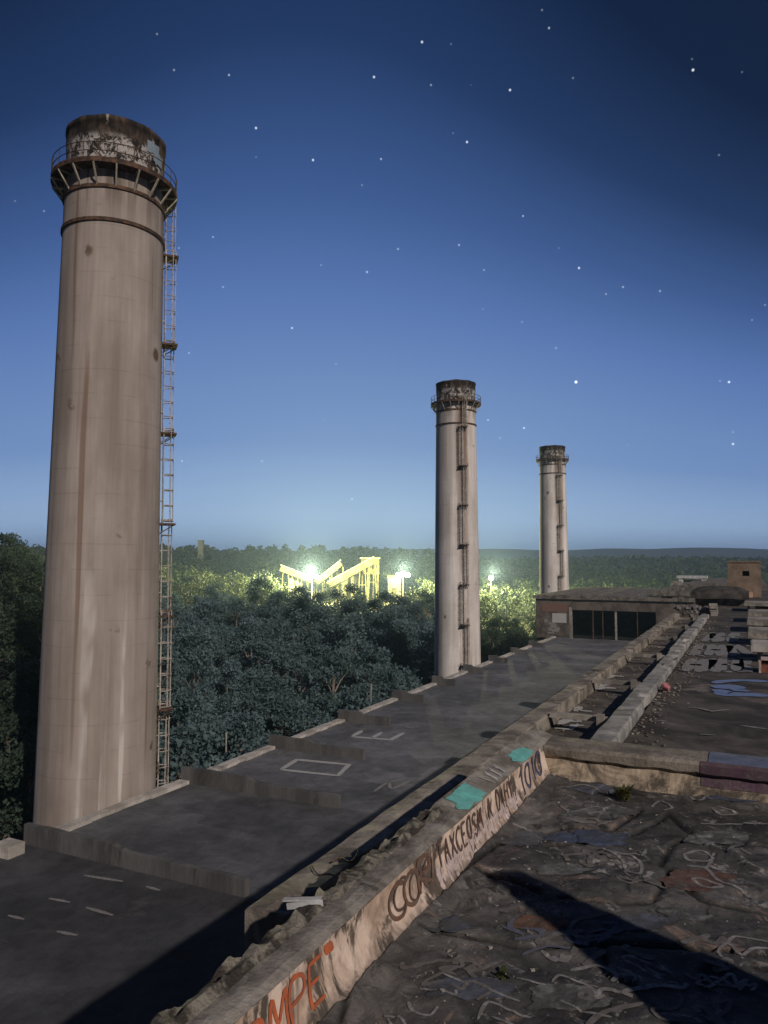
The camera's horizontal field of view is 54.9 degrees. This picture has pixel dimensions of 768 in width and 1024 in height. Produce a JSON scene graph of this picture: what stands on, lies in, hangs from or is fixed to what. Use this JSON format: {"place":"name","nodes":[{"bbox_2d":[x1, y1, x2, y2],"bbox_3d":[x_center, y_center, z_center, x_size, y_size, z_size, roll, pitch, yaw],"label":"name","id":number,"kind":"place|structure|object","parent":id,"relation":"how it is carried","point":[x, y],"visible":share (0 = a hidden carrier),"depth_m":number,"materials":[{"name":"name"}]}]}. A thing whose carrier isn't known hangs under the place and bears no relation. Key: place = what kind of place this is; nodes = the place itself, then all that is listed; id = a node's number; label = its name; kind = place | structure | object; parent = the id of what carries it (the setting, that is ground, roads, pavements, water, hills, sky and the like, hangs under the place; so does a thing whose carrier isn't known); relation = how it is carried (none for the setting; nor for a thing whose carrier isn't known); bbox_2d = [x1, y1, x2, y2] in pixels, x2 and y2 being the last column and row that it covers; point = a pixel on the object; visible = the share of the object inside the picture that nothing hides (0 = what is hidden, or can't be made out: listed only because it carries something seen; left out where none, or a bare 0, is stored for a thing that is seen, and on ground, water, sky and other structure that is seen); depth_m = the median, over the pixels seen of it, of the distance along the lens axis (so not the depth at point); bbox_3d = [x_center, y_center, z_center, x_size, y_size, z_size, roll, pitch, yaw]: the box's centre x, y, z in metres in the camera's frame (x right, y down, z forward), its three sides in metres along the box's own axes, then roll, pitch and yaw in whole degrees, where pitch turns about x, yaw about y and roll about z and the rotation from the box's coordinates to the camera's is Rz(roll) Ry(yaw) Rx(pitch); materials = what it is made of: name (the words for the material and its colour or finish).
{"place":"outdoors","nodes":[
{"label":"outdoors","id":0,"kind":"place"},
{"bbox_2d":[0,548,767,839],"bbox_3d":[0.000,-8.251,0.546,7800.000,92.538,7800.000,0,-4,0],"label":"ground","id":1,"kind":"structure","parent":0,"point":[508,554],"depth_m":2355.70,"materials":[{"name":"green plant"}]},
{"bbox_2d":[0,532,21,588],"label":"gum tree","id":2,"kind":"object","parent":1,"relation":"on","point":[2,538],"visible":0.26,"depth_m":123.86,"materials":[{"name":"green plant"}]},
{"bbox_2d":[0,614,29,705],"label":"gum tree","id":3,"kind":"object","parent":1,"relation":"on","point":[6,662],"visible":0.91,"depth_m":79.97,"materials":[{"name":"green plant"}]},
{"bbox_2d":[0,740,35,840],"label":"gum tree","id":4,"kind":"object","parent":1,"relation":"on","point":[24,754],"visible":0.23,"depth_m":56.34,"materials":[{"name":"green plant"}]},
{"bbox_2d":[0,707,36,838],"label":"gum tree","id":5,"kind":"object","parent":1,"relation":"on","point":[10,726],"visible":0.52,"depth_m":65.87,"materials":[{"name":"green plant"}]},
{"bbox_2d":[0,664,39,739],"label":"gum tree","id":6,"kind":"object","parent":1,"relation":"on","point":[22,676],"visible":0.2,"depth_m":78.74,"materials":[{"name":"green plant"}]},
{"bbox_2d":[0,596,40,677],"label":"gum tree","id":7,"kind":"object","parent":1,"relation":"on","point":[8,617],"visible":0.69,"depth_m":85.81,"materials":[{"name":"green plant"}]},
{"bbox_2d":[0,554,41,685],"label":"gum tree","id":8,"kind":"object","parent":1,"relation":"on","point":[8,586],"visible":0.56,"depth_m":98.07,"materials":[{"name":"green plant"}]},
{"bbox_2d":[3,672,39,788],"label":"gum tree","id":9,"kind":"object","parent":1,"relation":"on","point":[34,704],"visible":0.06,"depth_m":73.05,"materials":[{"name":"green plant"}]},
{"bbox_2d":[4,532,39,564],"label":"gum tree","id":10,"kind":"object","parent":1,"relation":"on","point":[26,555],"visible":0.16,"depth_m":141.41,"materials":[{"name":"green plant"}]},
{"bbox_2d":[0,552,44,646],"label":"gum tree","id":11,"kind":"object","parent":1,"relation":"on","point":[34,568],"visible":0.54,"depth_m":104.92,"materials":[{"name":"green plant"}]},
{"bbox_2d":[3,615,41,713],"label":"gum tree","id":12,"kind":"object","parent":1,"relation":"on","point":[35,627],"visible":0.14,"depth_m":88.61,"materials":[{"name":"green plant"}]},
{"bbox_2d":[3,561,44,664],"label":"gum tree","id":13,"kind":"object","parent":1,"relation":"on","point":[40,586],"visible":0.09,"depth_m":111.53,"materials":[{"name":"green plant"}]},
{"bbox_2d":[32,114,178,826],"bbox_3d":[-17.375,8.852,46.423,8.494,66.475,7.796,2,-4,-21],"label":"chimney","id":14,"kind":"object","parent":1,"relation":"on","point":[114,189],"visible":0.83,"depth_m":44.56,"materials":[{"name":"concrete"}]},
{"bbox_2d":[157,674,190,785],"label":"gum tree","id":15,"kind":"object","parent":1,"relation":"on","point":[174,685],"visible":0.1,"depth_m":97.42,"materials":[{"name":"green plant"}]},
{"bbox_2d":[157,638,202,713],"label":"gum tree","id":16,"kind":"object","parent":1,"relation":"on","point":[164,654],"visible":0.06,"depth_m":103.56,"materials":[{"name":"green plant"}]},
{"bbox_2d":[158,602,202,720],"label":"gum tree","id":17,"kind":"object","parent":1,"relation":"on","point":[177,612],"visible":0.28,"depth_m":139.39,"materials":[{"name":"green plant"}]},
{"bbox_2d":[156,720,224,787],"bbox_3d":[-18.184,30.437,62.416,15.933,25.442,15.281,1,-4,-18],"label":"gum tree","id":18,"kind":"object","parent":1,"relation":"on","point":[191,741],"visible":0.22,"depth_m":62.87,"materials":[{"name":"green plant"}]},
{"bbox_2d":[156,687,224,786],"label":"gum tree","id":19,"kind":"object","parent":1,"relation":"on","point":[185,706],"visible":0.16,"depth_m":82.01,"materials":[{"name":"green plant"}]},
{"bbox_2d":[161,625,230,750],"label":"gum tree","id":20,"kind":"object","parent":1,"relation":"on","point":[200,652],"visible":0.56,"depth_m":110.97,"materials":[{"name":"green plant"}]},
{"bbox_2d":[156,701,246,779],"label":"gum tree","id":21,"kind":"object","parent":1,"relation":"on","point":[205,710],"visible":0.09,"depth_m":88.48,"materials":[{"name":"green plant"}]},
{"bbox_2d":[174,635,230,697],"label":"gum tree","id":22,"kind":"object","parent":1,"relation":"on","point":[220,659],"visible":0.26,"depth_m":133.49,"materials":[{"name":"green plant"}]},
{"bbox_2d":[185,598,232,627],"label":"gum tree","id":23,"kind":"object","parent":1,"relation":"on","point":[211,606],"visible":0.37,"depth_m":171.84,"materials":[{"name":"green plant"}]},
{"bbox_2d":[188,580,233,625],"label":"gum tree","id":24,"kind":"object","parent":1,"relation":"on","point":[213,593],"visible":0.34,"depth_m":177.88,"materials":[{"name":"green plant"}]},
{"bbox_2d":[186,626,247,687],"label":"gum tree","id":25,"kind":"object","parent":1,"relation":"on","point":[222,637],"visible":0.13,"depth_m":137.75,"materials":[{"name":"green plant"}]},
{"bbox_2d":[173,709,268,781],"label":"gum tree","id":26,"kind":"object","parent":1,"relation":"on","point":[248,725],"visible":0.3,"depth_m":77.51,"materials":[{"name":"green plant"}]},
{"bbox_2d":[198,621,245,674],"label":"gum tree","id":27,"kind":"object","parent":1,"relation":"on","point":[219,628],"visible":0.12,"depth_m":146.45,"materials":[{"name":"green plant"}]},
{"bbox_2d":[197,659,250,720],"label":"gum tree","id":28,"kind":"object","parent":1,"relation":"on","point":[230,668],"visible":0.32,"depth_m":105.25,"materials":[{"name":"green plant"}]},
{"bbox_2d":[208,748,243,767],"bbox_3d":[-11.046,31.395,60.119,12.494,23.608,12.160,-1,-4,19],"label":"gum tree","id":29,"kind":"object","parent":1,"relation":"on","point":[230,757],"depth_m":61.42,"materials":[{"name":"green plant"}]},
{"bbox_2d":[199,692,257,761],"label":"gum tree","id":30,"kind":"object","parent":1,"relation":"on","point":[214,701],"visible":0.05,"depth_m":98.27,"materials":[{"name":"green plant"}]},
{"bbox_2d":[206,710,252,760],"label":"gum tree","id":31,"kind":"object","parent":1,"relation":"on","point":[229,749],"visible":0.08,"depth_m":83.60,"materials":[{"name":"green plant"}]},
{"bbox_2d":[207,598,254,666],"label":"gum tree","id":32,"kind":"object","parent":1,"relation":"on","point":[237,607],"visible":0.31,"depth_m":161.79,"materials":[{"name":"green plant"}]},
{"bbox_2d":[213,596,258,626],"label":"gum tree","id":33,"kind":"object","parent":1,"relation":"on","point":[250,607],"visible":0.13,"depth_m":172.04,"materials":[{"name":"green plant"}]},
{"bbox_2d":[225,617,271,674],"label":"gum tree","id":34,"kind":"object","parent":1,"relation":"on","point":[249,621],"visible":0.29,"depth_m":139.17,"materials":[{"name":"green plant"}]},
{"bbox_2d":[214,691,282,754],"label":"gum tree","id":35,"kind":"object","parent":1,"relation":"on","point":[232,704],"visible":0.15,"depth_m":93.16,"materials":[{"name":"green plant"}]},
{"bbox_2d":[232,615,272,671],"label":"gum tree","id":36,"kind":"object","parent":1,"relation":"on","point":[257,619],"visible":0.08,"depth_m":145.00,"materials":[{"name":"green plant"}]},
{"bbox_2d":[220,637,286,688],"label":"gum tree","id":37,"kind":"object","parent":1,"relation":"on","point":[251,644],"visible":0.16,"depth_m":131.75,"materials":[{"name":"green plant"}]},
{"bbox_2d":[235,576,288,615],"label":"gum tree","id":38,"kind":"object","parent":1,"relation":"on","point":[256,596],"visible":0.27,"depth_m":183.08,"materials":[{"name":"green plant"}]},
{"bbox_2d":[232,664,301,741],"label":"gum tree","id":39,"kind":"object","parent":1,"relation":"on","point":[258,681],"visible":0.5,"depth_m":101.31,"materials":[{"name":"green plant"}]},
{"bbox_2d":[243,601,296,667],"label":"gum tree","id":40,"kind":"object","parent":1,"relation":"on","point":[269,615],"visible":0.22,"depth_m":150.36,"materials":[{"name":"green plant"}]},
{"bbox_2d":[249,637,315,733],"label":"gum tree","id":41,"kind":"object","parent":1,"relation":"on","point":[268,649],"visible":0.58,"depth_m":121.54,"materials":[{"name":"green plant"}]},
{"bbox_2d":[265,590,299,627],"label":"gum tree","id":42,"kind":"object","parent":1,"relation":"on","point":[277,599],"visible":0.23,"depth_m":171.32,"materials":[{"name":"green plant"}]},
{"bbox_2d":[250,685,318,736],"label":"gum tree","id":43,"kind":"object","parent":1,"relation":"on","point":[281,717],"visible":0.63,"depth_m":96.94,"materials":[{"name":"green plant"}]},
{"bbox_2d":[256,608,329,689],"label":"gum tree","id":44,"kind":"object","parent":1,"relation":"on","point":[276,628],"visible":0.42,"depth_m":131.89,"materials":[{"name":"green plant"}]},
{"bbox_2d":[280,565,314,595],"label":"conveyor","id":45,"kind":"object","parent":1,"relation":"on","point":[292,572],"visible":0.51,"depth_m":337.48,"materials":[{"name":"yellow metal"}]},
{"bbox_2d":[277,657,331,723],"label":"gum tree","id":46,"kind":"object","parent":1,"relation":"on","point":[296,668],"visible":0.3,"depth_m":115.60,"materials":[{"name":"green plant"}]},
{"bbox_2d":[286,585,322,623],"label":"gum tree","id":47,"kind":"object","parent":1,"relation":"on","point":[302,590],"visible":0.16,"depth_m":181.75,"materials":[{"name":"green plant"}]},
{"bbox_2d":[287,597,328,643],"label":"gum tree","id":48,"kind":"object","parent":1,"relation":"on","point":[302,605],"visible":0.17,"depth_m":160.58,"materials":[{"name":"green plant"}]},
{"bbox_2d":[0,636,630,1023],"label":"turbine hall","id":49,"kind":"structure","parent":1,"relation":"on","point":[131,910],"depth_m":36.23,"materials":[{"name":"concrete"}]},
{"bbox_2d":[302,591,329,620],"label":"gum tree","id":50,"kind":"object","parent":1,"relation":"on","point":[320,597],"visible":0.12,"depth_m":190.15,"materials":[{"name":"green plant"}]},
{"bbox_2d":[286,600,347,715],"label":"gum tree","id":51,"kind":"object","parent":1,"relation":"on","point":[321,624],"visible":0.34,"depth_m":143.66,"materials":[{"name":"green plant"}]},
{"bbox_2d":[305,713,337,729],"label":"gum tree","id":52,"kind":"object","parent":1,"relation":"on","point":[323,720],"visible":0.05,"depth_m":87.95,"materials":[{"name":"green plant"}]},
{"bbox_2d":[301,636,345,706],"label":"gum tree","id":53,"kind":"object","parent":1,"relation":"on","point":[329,640],"visible":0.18,"depth_m":132.51,"materials":[{"name":"green plant"}]},
{"bbox_2d":[314,560,343,600],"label":"conveyor","id":54,"kind":"object","parent":1,"relation":"on","point":[330,571],"visible":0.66,"depth_m":337.54,"materials":[{"name":"yellow metal"}]},
{"bbox_2d":[305,691,352,729],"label":"gum tree","id":55,"kind":"object","parent":1,"relation":"on","point":[321,714],"visible":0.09,"depth_m":100.54,"materials":[{"name":"green plant"}]},
{"bbox_2d":[296,642,366,724],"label":"gum tree","id":56,"kind":"object","parent":1,"relation":"on","point":[328,673],"visible":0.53,"depth_m":106.93,"materials":[{"name":"green plant"}]},
{"bbox_2d":[324,588,349,617],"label":"gum tree","id":57,"kind":"object","parent":1,"relation":"on","point":[336,595],"visible":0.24,"depth_m":193.77,"materials":[{"name":"green plant"}]},
{"bbox_2d":[321,646,366,719],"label":"gum tree","id":58,"kind":"object","parent":1,"relation":"on","point":[350,681],"visible":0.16,"depth_m":120.14,"materials":[{"name":"green plant"}]},
{"bbox_2d":[338,573,358,598],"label":"shed","id":59,"kind":"structure","parent":1,"relation":"on","point":[355,578],"depth_m":348.57,"materials":[{"name":"beige paint"}]},
{"bbox_2d":[319,612,380,693],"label":"gum tree","id":60,"kind":"object","parent":1,"relation":"on","point":[346,627],"visible":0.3,"depth_m":128.87,"materials":[{"name":"green plant"}]},
{"bbox_2d":[326,556,376,599],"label":"conveyor","id":61,"kind":"object","parent":1,"relation":"on","point":[369,562],"visible":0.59,"depth_m":337.33,"materials":[{"name":"yellow metal"}]},
{"bbox_2d":[331,596,379,645],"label":"gum tree","id":62,"kind":"object","parent":1,"relation":"on","point":[350,606],"visible":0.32,"depth_m":167.97,"materials":[{"name":"green plant"}]},
{"bbox_2d":[336,611,374,685],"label":"gum tree","id":63,"kind":"object","parent":1,"relation":"on","point":[363,628],"visible":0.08,"depth_m":132.54,"materials":[{"name":"green plant"}]},
{"bbox_2d":[343,583,371,619],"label":"gum tree","id":64,"kind":"object","parent":1,"relation":"on","point":[350,588],"visible":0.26,"depth_m":199.09,"materials":[{"name":"green plant"}]},
{"bbox_2d":[340,697,384,710],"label":"gum tree","id":65,"kind":"object","parent":1,"relation":"on","point":[368,704],"visible":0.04,"depth_m":84.09,"materials":[{"name":"green plant"}]},
{"bbox_2d":[337,640,393,700],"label":"gum tree","id":66,"kind":"object","parent":1,"relation":"on","point":[372,656],"visible":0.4,"depth_m":110.75,"materials":[{"name":"green plant"}]},
{"bbox_2d":[328,663,403,717],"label":"gum tree","id":67,"kind":"object","parent":1,"relation":"on","point":[384,679],"visible":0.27,"depth_m":91.37,"materials":[{"name":"green plant"}]},
{"bbox_2d":[360,558,379,599],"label":"screening tower","id":68,"kind":"structure","parent":1,"relation":"on","point":[372,567],"depth_m":340.92,"materials":[{"name":"yellow metal"}]},
{"bbox_2d":[0,543,767,632],"bbox_3d":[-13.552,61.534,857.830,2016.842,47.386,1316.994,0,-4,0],"label":"wood","id":69,"kind":"object","parent":1,"relation":"on","point":[525,577],"visible":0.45,"depth_m":515.09,"materials":[{"name":"green plant"}]},
{"bbox_2d":[358,646,414,690],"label":"gum tree","id":70,"kind":"object","parent":1,"relation":"on","point":[404,660],"visible":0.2,"depth_m":125.70,"materials":[{"name":"green plant"}]},
{"bbox_2d":[361,629,415,665],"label":"gum tree","id":71,"kind":"object","parent":1,"relation":"on","point":[395,641],"visible":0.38,"depth_m":128.82,"materials":[{"name":"green plant"}]},
{"bbox_2d":[361,662,419,704],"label":"gum tree","id":72,"kind":"object","parent":1,"relation":"on","point":[408,683],"visible":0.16,"depth_m":105.60,"materials":[{"name":"green plant"}]},
{"bbox_2d":[373,589,411,619],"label":"gum tree","id":73,"kind":"object","parent":1,"relation":"on","point":[383,595],"visible":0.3,"depth_m":187.84,"materials":[{"name":"green plant"}]},
{"bbox_2d":[367,606,420,663],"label":"gum tree","id":74,"kind":"object","parent":1,"relation":"on","point":[385,615],"visible":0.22,"depth_m":150.97,"materials":[{"name":"green plant"}]},
{"bbox_2d":[387,575,401,595],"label":"shed","id":75,"kind":"structure","parent":1,"relation":"on","point":[394,584],"depth_m":343.53,"materials":[{"name":"beige paint"}]},
{"bbox_2d":[374,618,432,663],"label":"gum tree","id":76,"kind":"object","parent":1,"relation":"on","point":[403,627],"visible":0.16,"depth_m":136.19,"materials":[{"name":"green plant"}]},
{"bbox_2d":[399,655,433,683],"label":"gum tree","id":77,"kind":"object","parent":1,"relation":"on","point":[418,671],"visible":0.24,"depth_m":117.82,"materials":[{"name":"green plant"}]},
{"bbox_2d":[402,629,433,684],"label":"gum tree","id":78,"kind":"object","parent":1,"relation":"on","point":[426,653],"visible":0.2,"depth_m":121.58,"materials":[{"name":"green plant"}]},
{"bbox_2d":[406,602,433,635],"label":"gum tree","id":79,"kind":"object","parent":1,"relation":"on","point":[415,608],"visible":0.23,"depth_m":171.62,"materials":[{"name":"green plant"}]},
{"bbox_2d":[406,587,434,621],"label":"gum tree","id":80,"kind":"object","parent":1,"relation":"on","point":[426,598],"visible":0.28,"depth_m":185.33,"materials":[{"name":"green plant"}]},
{"bbox_2d":[414,620,433,677],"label":"gum tree","id":81,"kind":"object","parent":1,"relation":"on","point":[426,628],"visible":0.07,"depth_m":134.24,"materials":[{"name":"green plant"}]},
{"bbox_2d":[431,379,480,677],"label":"chimney","id":82,"kind":"object","parent":1,"relation":"on","point":[457,644],"visible":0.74,"depth_m":110.91,"materials":[{"name":"concrete"}]},
{"bbox_2d":[150,590,767,1023],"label":"boiler house","id":83,"kind":"structure","parent":1,"relation":"on","point":[372,938],"depth_m":4.54,"materials":[{"name":"concrete"}]},
{"bbox_2d":[282,896,322,909],"bbox_3d":[-0.400,1.942,3.675,0.206,0.058,0.039,-1,-4,8],"label":"angle iron","id":84,"kind":"object","parent":83,"relation":"attached to","point":[295,902],"visible":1,"depth_m":3.66,"materials":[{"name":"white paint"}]},
{"bbox_2d":[341,618,727,895],"bbox_3d":[6.438,3.327,17.147,2.170,0.973,34.791,-2,-4,26],"label":"rubble","id":85,"kind":"object","parent":83,"relation":"on","point":[650,720],"visible":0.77,"depth_m":14.79,"materials":[{"name":"concrete"}]},
{"bbox_2d":[410,791,765,1023],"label":"rubble","id":86,"kind":"object","parent":83,"relation":"on","point":[489,948],"visible":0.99,"depth_m":3.99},
{"bbox_2d":[610,784,633,800],"bbox_3d":[2.011,2.350,6.199,0.247,0.109,0.212,0,-4,0],"label":"weed","id":87,"kind":"object","parent":83,"relation":"on","point":[623,793],"visible":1,"depth_m":6.18,"materials":[{"name":"green plant"}]},
{"bbox_2d":[672,603,717,618],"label":"rubble pile","id":88,"kind":"structure","parent":83,"relation":"on","point":[692,611],"depth_m":34.54,"materials":[{"name":"concrete"}]},
{"bbox_2d":[690,586,748,606],"bbox_3d":[19.302,4.843,42.512,3.000,1.194,2.300,-2,-4,26],"label":"roof vent hood","id":89,"kind":"object","parent":83,"relation":"on","point":[703,596],"visible":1,"depth_m":41.77,"materials":[{"name":"concrete"}]},
{"bbox_2d":[727,561,761,597],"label":"rooftop tower","id":90,"kind":"structure","parent":83,"relation":"on","point":[746,575],"depth_m":51.96,"materials":[{"name":"beige concrete"}]},
{"bbox_2d":[744,601,767,611],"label":"hatch slab","id":91,"kind":"structure","parent":83,"relation":"on","point":[760,604],"depth_m":36.84,"materials":[{"name":"grey concrete"}]},
{"bbox_2d":[747,616,767,626],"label":"hatch slab","id":92,"kind":"structure","parent":83,"relation":"on","point":[753,621],"depth_m":26.09,"materials":[{"name":"grey concrete"}]},
{"bbox_2d":[748,627,767,639],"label":"hatch slab","id":93,"kind":"structure","parent":83,"relation":"on","point":[757,633],"depth_m":21.99,"materials":[{"name":"grey concrete"}]},
{"bbox_2d":[751,639,767,661],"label":"hatch slab","id":94,"kind":"structure","parent":83,"relation":"on","point":[759,647],"depth_m":18.46,"materials":[{"name":"grey concrete"}]},
{"bbox_2d":[480,626,506,655],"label":"gum tree","id":95,"kind":"object","parent":1,"relation":"on","point":[496,633],"visible":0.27,"depth_m":181.53,"materials":[{"name":"green plant"}]},
{"bbox_2d":[489,634,524,653],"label":"gum tree","id":96,"kind":"object","parent":1,"relation":"on","point":[508,642],"visible":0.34,"depth_m":173.14,"materials":[{"name":"green plant"}]},
{"bbox_2d":[500,618,529,645],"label":"gum tree","id":97,"kind":"object","parent":1,"relation":"on","point":[514,622],"visible":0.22,"depth_m":212.28,"materials":[{"name":"green plant"}]},
{"bbox_2d":[536,445,568,593],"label":"chimney","id":98,"kind":"object","parent":1,"relation":"on","point":[553,551],"visible":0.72,"depth_m":174.68,"materials":[{"name":"concrete"}]},
{"bbox_2d":[533,578,766,641],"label":"end building","id":99,"kind":"structure","parent":1,"relation":"on","point":[621,613],"depth_m":136.17,"materials":[{"name":"concrete"}]},
{"bbox_2d":[671,575,707,584],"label":"vent canopy","id":100,"kind":"object","parent":99,"relation":"on","point":[683,577],"visible":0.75,"depth_m":149.02,"materials":[{"name":"grey metal"}]},
{"bbox_2d":[0,0,767,550],"label":"sky","id":101,"kind":"structure","parent":0,"point":[558,209],"materials":[{"name":"blue"}]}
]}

